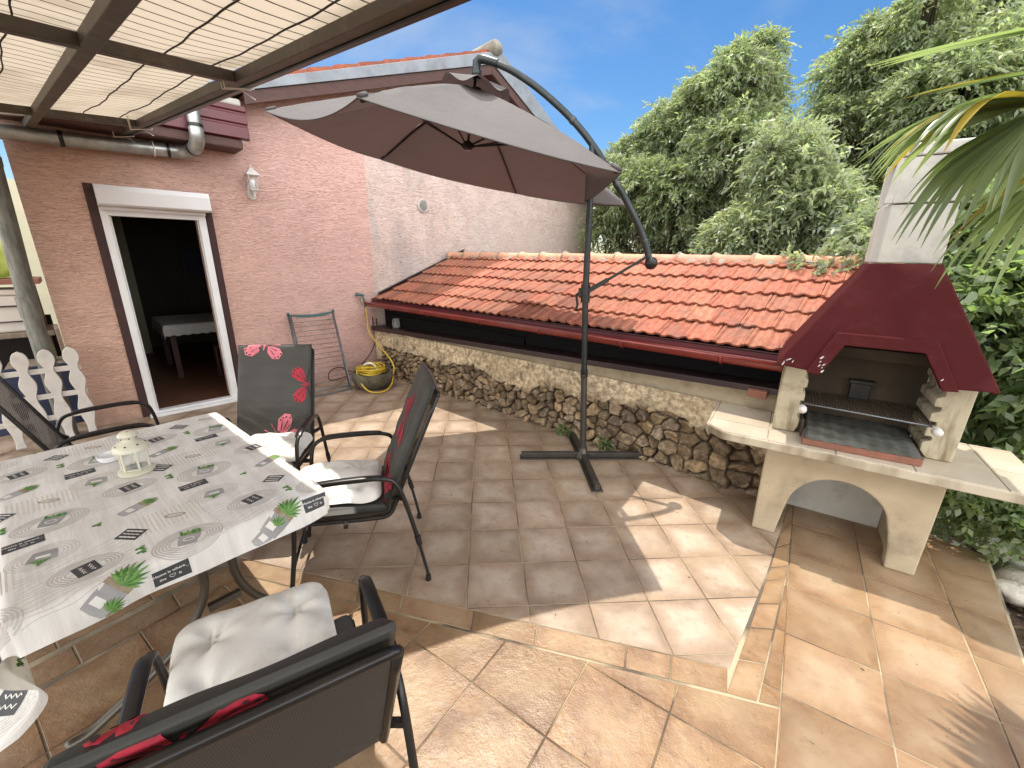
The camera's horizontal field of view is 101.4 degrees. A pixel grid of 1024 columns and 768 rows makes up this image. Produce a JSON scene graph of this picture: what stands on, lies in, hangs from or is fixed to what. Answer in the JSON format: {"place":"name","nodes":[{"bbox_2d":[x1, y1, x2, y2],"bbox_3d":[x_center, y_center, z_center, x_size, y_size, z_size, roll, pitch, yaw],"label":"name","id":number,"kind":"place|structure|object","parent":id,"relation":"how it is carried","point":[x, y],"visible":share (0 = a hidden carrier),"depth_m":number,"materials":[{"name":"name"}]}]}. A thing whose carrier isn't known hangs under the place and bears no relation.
{"place":"outdoors","nodes":[
{"label":"outdoors","id":0,"kind":"place"},
{"bbox_2d":[0,241,9,277],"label":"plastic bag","id":1,"kind":"object","parent":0,"point":[4,271],"visible":0.27,"depth_m":4.09,"materials":[{"name":"yellow plastic"}]},
{"bbox_2d":[0,287,25,332],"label":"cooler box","id":2,"kind":"object","parent":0,"point":[11,320],"visible":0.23,"depth_m":4.15,"materials":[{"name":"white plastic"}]},
{"bbox_2d":[0,0,901,253],"label":"sky","id":3,"kind":"structure","parent":0,"point":[599,59],"materials":[{"name":"blue"}]},
{"bbox_2d":[0,377,1023,767],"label":"patio floor","id":4,"kind":"structure","parent":0,"point":[602,721],"depth_m":2.04,"materials":[{"name":"tile"}]},
{"bbox_2d":[4,356,64,369],"bbox_3d":[-4.732,0.061,4.322,0.400,0.615,0.500,17,23,42],"label":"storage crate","id":5,"kind":"object","parent":4,"relation":"on","point":[32,362],"visible":0.16,"depth_m":4.18,"materials":[{"name":"brown wood"}]},
{"bbox_2d":[0,156,78,434],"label":"post","id":6,"kind":"object","parent":4,"relation":"on","point":[26,297],"visible":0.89,"depth_m":3.56,"materials":[{"name":"grey wood"}]},
{"bbox_2d":[0,363,84,436],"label":"navy board","id":7,"kind":"object","parent":4,"relation":"on","point":[44,403],"visible":0.08,"depth_m":4.09,"materials":[{"name":"blue wood"}]},
{"bbox_2d":[0,347,96,452],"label":"picket fence","id":8,"kind":"object","parent":4,"relation":"on","point":[27,383],"visible":0.81,"depth_m":3.71,"materials":[{"name":"white paint"}]},
{"bbox_2d":[53,324,65,362],"bbox_3d":[-4.620,-0.130,4.378,0.400,0.950,0.030,16,22,40],"label":"plank","id":9,"kind":"object","parent":4,"relation":"on","point":[59,337],"visible":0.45,"depth_m":4.15,"materials":[{"name":"brown wood"}]},
{"bbox_2d":[0,376,159,450],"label":"garden chair","id":10,"kind":"object","parent":4,"relation":"on","point":[59,440],"visible":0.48,"depth_m":2.54,"materials":[{"name":"black metal"}]},
{"bbox_2d":[64,557,267,748],"bbox_3d":[-1.612,0.763,1.978,1.352,0.729,0.913,15,22,38],"label":"patio table","id":11,"kind":"object","parent":4,"relation":"on","point":[244,585],"visible":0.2,"depth_m":1.71,"materials":[{"name":"grey metal"}]},
{"bbox_2d":[0,412,329,751],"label":"tablecloth","id":12,"kind":"object","parent":11,"relation":"on","point":[87,538],"visible":0.94,"depth_m":1.55,"materials":[{"name":"fabric"}]},
{"bbox_2d":[95,451,122,462],"bbox_3d":[-1.910,0.346,1.993,0.100,0.027,0.100,1,17,0],"label":"ashtray","id":13,"kind":"object","parent":12,"relation":"on","point":[106,457],"visible":0.71,"depth_m":1.98,"materials":[{"name":"white ceramic"}]},
{"bbox_2d":[110,429,155,477],"bbox_3d":[-1.689,0.298,1.862,0.134,0.201,0.134,-7,19,-24],"label":"candle lantern","id":14,"kind":"object","parent":12,"relation":"on","point":[129,443],"visible":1,"depth_m":1.84,"materials":[{"name":"beige ceramic"}]},
{"bbox_2d":[117,575,418,767],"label":"garden chair","id":15,"kind":"object","parent":4,"relation":"on","point":[171,753],"visible":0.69,"depth_m":0.80,"materials":[{"name":"black metal"}]},
{"bbox_2d":[42,615,395,767],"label":"chair cushion","id":16,"kind":"object","parent":15,"relation":"on","point":[133,739],"visible":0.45,"depth_m":0.67,"materials":[{"name":"grey fabric"}]},
{"bbox_2d":[163,582,336,706],"bbox_3d":[-0.796,0.827,1.303,0.459,0.075,0.459,-9,22,-30],"label":"seat pad","id":17,"kind":"object","parent":16,"relation":"on","point":[215,649],"visible":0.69,"depth_m":1.32,"materials":[{"name":"white fabric"}]},
{"bbox_2d":[225,348,330,543],"bbox_3d":[-1.602,0.363,2.737,0.616,1.058,0.808,-2,17,-9],"label":"garden chair","id":18,"kind":"object","parent":4,"relation":"on","point":[302,428],"visible":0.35,"depth_m":2.82,"materials":[{"name":"black metal"}]},
{"bbox_2d":[237,344,312,466],"bbox_3d":[-1.604,0.137,2.702,0.475,0.663,0.687,-2,17,-9],"label":"chair cushion","id":19,"kind":"object","parent":18,"relation":"on","point":[274,391],"visible":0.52,"depth_m":2.87,"materials":[{"name":"grey fabric"}]},
{"bbox_2d":[251,432,312,461],"bbox_3d":[-1.541,0.393,2.691,0.410,0.073,0.390,-2,17,-9],"label":"seat pad","id":20,"kind":"object","parent":19,"relation":"on","point":[282,445],"visible":0.57,"depth_m":2.68,"materials":[{"name":"white fabric"}]},
{"bbox_2d":[286,309,352,396],"bbox_3d":[-2.424,-0.403,5.311,0.533,0.988,0.656,17,23,42],"label":"drying rack","id":21,"kind":"object","parent":4,"relation":"on","point":[289,316],"visible":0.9,"depth_m":5.33,"materials":[{"name":"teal metal"}]},
{"bbox_2d":[290,369,439,587],"bbox_3d":[-0.812,0.502,2.320,0.808,1.058,0.616,-4,18,-16],"label":"garden chair","id":22,"kind":"object","parent":4,"relation":"on","point":[398,495],"visible":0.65,"depth_m":2.13,"materials":[{"name":"black metal"}]},
{"bbox_2d":[319,363,434,518],"bbox_3d":[-0.776,0.285,2.263,0.687,0.660,0.475,-4,18,-16],"label":"chair cushion","id":23,"kind":"object","parent":22,"relation":"on","point":[416,404],"visible":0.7,"depth_m":2.15,"materials":[{"name":"grey fabric"}]},
{"bbox_2d":[300,459,381,504],"bbox_3d":[-0.951,0.519,2.298,0.449,0.076,0.439,-2,17,-17],"label":"seat pad","id":24,"kind":"object","parent":23,"relation":"on","point":[361,493],"visible":0.62,"depth_m":2.27,"materials":[{"name":"white fabric"}]},
{"bbox_2d":[351,367,392,389],"bbox_3d":[-1.839,-0.073,5.525,0.532,0.239,0.524,1,17,0],"label":"stone bowl","id":25,"kind":"object","parent":4,"relation":"on","point":[381,380],"visible":0.82,"depth_m":5.34,"materials":[{"name":"grey stone"}]},
{"bbox_2d":[356,306,394,392],"bbox_3d":[-1.810,-0.496,5.568,0.515,1.018,0.910,1,17,0],"label":"garden hose","id":26,"kind":"object","parent":25,"relation":"in","point":[374,371],"visible":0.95,"depth_m":5.45,"materials":[{"name":"yellow rubber"}]},
{"bbox_2d":[265,54,657,491],"bbox_3d":[-0.354,-0.926,3.518,2.424,3.086,2.797,-15,23,-42],"label":"cantilever parasol","id":27,"kind":"object","parent":4,"relation":"on","point":[474,129],"visible":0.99,"depth_m":3.20,"materials":[{"name":"fabric"}]},
{"bbox_2d":[554,421,572,436],"bbox_3d":[0.522,0.454,4.144,0.234,0.157,0.210,1,17,0],"label":"weed","id":28,"kind":"object","parent":4,"relation":"on","point":[562,426],"visible":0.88,"depth_m":4.12,"materials":[{"name":"green plant"}]},
{"bbox_2d":[375,331,776,496],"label":"stone wall","id":29,"kind":"structure","parent":4,"relation":"on","point":[664,420],"depth_m":3.83,"materials":[{"name":"stone"}]},
{"bbox_2d":[363,249,904,394],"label":"tiled roof","id":30,"kind":"structure","parent":29,"relation":"on","point":[729,321],"depth_m":3.94,"materials":[{"name":"tile"}]},
{"bbox_2d":[747,387,767,399],"bbox_3d":[1.721,0.066,2.938,0.120,0.055,0.055,15,22,38],"label":"brick","id":31,"kind":"object","parent":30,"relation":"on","point":[757,393],"visible":1,"depth_m":2.92,"materials":[{"name":"orange brick"}]},
{"bbox_2d":[780,227,896,275],"bbox_3d":[2.743,-1.012,3.543,0.884,0.604,0.565,14,21,36],"label":"vine","id":32,"kind":"object","parent":30,"relation":"on","point":[849,246],"visible":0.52,"depth_m":3.51,"materials":[{"name":"green plant"}]},
{"bbox_2d":[589,432,615,450],"bbox_3d":[0.853,0.542,3.880,0.256,0.156,0.213,1,17,0],"label":"weed","id":33,"kind":"object","parent":4,"relation":"on","point":[608,442],"visible":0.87,"depth_m":3.85,"materials":[{"name":"green plant"}]},
{"bbox_2d":[706,137,1023,574],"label":"barbecue","id":34,"kind":"object","parent":4,"relation":"on","point":[878,325],"visible":0.94,"depth_m":2.33,"materials":[{"name":"concrete"}]},
{"bbox_2d":[798,390,943,436],"bbox_3d":[2.061,0.148,2.474,0.624,0.044,0.472,12,20,31],"label":"grill grate","id":35,"kind":"object","parent":34,"relation":"in","point":[935,431],"visible":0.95,"depth_m":2.44,"materials":[{"name":"metal"}]},
{"bbox_2d":[221,406,958,760],"bbox_3d":[0.042,0.893,2.867,4.532,0.012,4.154,1,17,0],"label":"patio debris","id":36,"kind":"object","parent":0,"point":[555,614],"visible":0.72,"depth_m":1.89,"materials":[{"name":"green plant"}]},
{"bbox_2d":[929,444,1023,655],"bbox_3d":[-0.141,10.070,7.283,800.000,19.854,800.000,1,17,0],"label":"ground","id":37,"kind":"structure","parent":0,"point":[1014,612],"depth_m":2.36,"materials":[{"name":"soil"}]},
{"bbox_2d":[0,179,152,353],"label":"boundary wall","id":38,"kind":"structure","parent":37,"relation":"on","point":[37,271],"depth_m":6.24,"materials":[{"name":"beige paint"}]},
{"bbox_2d":[0,0,470,141],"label":"pergola","id":39,"kind":"object","parent":37,"relation":"on","point":[133,68],"visible":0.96,"depth_m":1.73,"materials":[{"name":"wood"}]},
{"bbox_2d":[0,39,607,425],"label":"house","id":40,"kind":"structure","parent":37,"relation":"on","point":[318,225],"depth_m":4.97,"materials":[{"name":"paint"}]},
{"bbox_2d":[0,110,204,158],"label":"rainwater pipe","id":41,"kind":"object","parent":40,"relation":"attached to","point":[194,146],"visible":0.98,"depth_m":3.76,"materials":[{"name":"silver metal"}]},
{"bbox_2d":[161,335,183,377],"bbox_3d":[-4.548,-0.653,6.440,1.100,0.740,1.240,17,23,42],"label":"dining table","id":42,"kind":"object","parent":40,"relation":"on","point":[176,355],"visible":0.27,"depth_m":5.79,"materials":[{"name":"brown wood"}]},
{"bbox_2d":[151,312,215,341],"bbox_3d":[-4.544,-0.908,6.362,1.202,0.223,1.318,17,23,42],"label":"tablecloth","id":43,"kind":"object","parent":42,"relation":"on","point":[178,325],"visible":0.51,"depth_m":5.82,"materials":[{"name":"white fabric"}]},
{"bbox_2d":[177,245,205,278],"bbox_3d":[-5.784,-2.284,7.840,0.040,0.600,0.660,17,23,42],"label":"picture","id":44,"kind":"object","parent":40,"relation":"attached to","point":[191,262],"visible":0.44,"depth_m":7.72},
{"bbox_2d":[213,343,221,374],"bbox_3d":[-3.888,-0.573,5.851,0.400,0.950,0.400,15,22,38],"label":"dining chair","id":45,"kind":"object","parent":40,"relation":"on","point":[215,346],"visible":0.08,"depth_m":5.88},
{"bbox_2d":[244,165,259,199],"bbox_3d":[-2.857,-2.213,4.606,0.182,0.355,0.124,17,23,42],"label":"wall lantern","id":46,"kind":"object","parent":40,"relation":"attached to","point":[251,185],"depth_m":4.59,"materials":[{"name":"white paint"}]},
{"bbox_2d":[328,317,376,380],"bbox_3d":[-2.080,-0.461,5.741,0.290,0.790,0.925,9,19,24],"label":"supply hose","id":47,"kind":"object","parent":40,"relation":"attached to","point":[361,364],"visible":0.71,"depth_m":5.78,"materials":[{"name":"rubber"}]},
{"bbox_2d":[355,292,365,307],"bbox_3d":[-2.093,-1.158,5.805,0.131,0.224,0.054,-9,20,-29],"label":"faucet","id":48,"kind":"object","parent":40,"relation":"attached to","point":[360,295],"visible":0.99,"depth_m":5.79,"materials":[{"name":"grey metal"}]},
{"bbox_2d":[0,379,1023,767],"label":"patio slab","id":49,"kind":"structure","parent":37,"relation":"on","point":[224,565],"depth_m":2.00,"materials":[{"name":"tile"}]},
{"bbox_2d":[0,276,61,369],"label":"shelf rack","id":50,"kind":"object","parent":49,"relation":"on","point":[11,343],"visible":0.26,"depth_m":4.52,"materials":[{"name":"wood"}]},
{"bbox_2d":[573,19,805,254],"bbox_3d":[3.182,-2.801,7.809,3.946,6.327,3.631,1,17,0],"label":"deciduous tree","id":51,"kind":"object","parent":37,"relation":"on","point":[698,127],"visible":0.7,"depth_m":6.87,"materials":[{"name":"green plant"}]},
{"bbox_2d":[684,111,879,255],"bbox_3d":[3.826,-1.437,6.044,2.578,4.535,2.452,1,17,0],"label":"young tree","id":52,"kind":"object","parent":37,"relation":"on","point":[802,193],"visible":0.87,"depth_m":5.29,"materials":[{"name":"green plant"}]},
{"bbox_2d":[795,0,1023,203],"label":"deciduous tree","id":53,"kind":"object","parent":37,"relation":"on","point":[868,108],"visible":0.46,"depth_m":6.32,"materials":[{"name":"green plant"}]},
{"bbox_2d":[815,177,1005,324],"bbox_3d":[3.597,-0.346,3.995,1.506,3.062,2.005,1,17,0],"label":"back shrub","id":54,"kind":"object","parent":37,"relation":"on","point":[853,229],"visible":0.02,"depth_m":3.97,"materials":[{"name":"green plant"}]},
{"bbox_2d":[852,27,1023,296],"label":"fan palm","id":55,"kind":"object","parent":37,"relation":"on","point":[978,163],"visible":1,"depth_m":1.50,"materials":[{"name":"green plant"}]},
{"bbox_2d":[928,170,1023,462],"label":"laurel bush","id":56,"kind":"object","parent":37,"relation":"on","point":[995,421],"visible":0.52,"depth_m":2.85,"materials":[{"name":"green plant"}]},
{"bbox_2d":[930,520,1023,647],"bbox_3d":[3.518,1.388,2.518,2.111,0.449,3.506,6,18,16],"label":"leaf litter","id":57,"kind":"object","parent":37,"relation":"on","point":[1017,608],"depth_m":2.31,"materials":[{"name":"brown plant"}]},
{"bbox_2d":[931,444,1023,566],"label":"shrub","id":58,"kind":"object","parent":37,"relation":"on","point":[969,516],"visible":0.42,"depth_m":2.46,"materials":[{"name":"green plant"}]},
{"bbox_2d":[974,537,1019,559],"bbox_3d":[3.233,1.093,2.789,0.251,0.110,0.169,4,17,10],"label":"rock","id":59,"kind":"object","parent":37,"relation":"on","point":[988,544],"visible":0.14,"depth_m":2.77,"materials":[{"name":"grey stone"}]},
{"bbox_2d":[992,559,1023,583],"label":"rock","id":60,"kind":"object","parent":37,"relation":"on","point":[1012,570],"visible":0.34,"depth_m":2.47,"materials":[{"name":"grey stone"}]},
{"bbox_2d":[996,578,1023,607],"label":"rock","id":61,"kind":"object","parent":37,"relation":"on","point":[1012,592],"visible":0.76,"depth_m":2.34,"materials":[{"name":"grey stone"}]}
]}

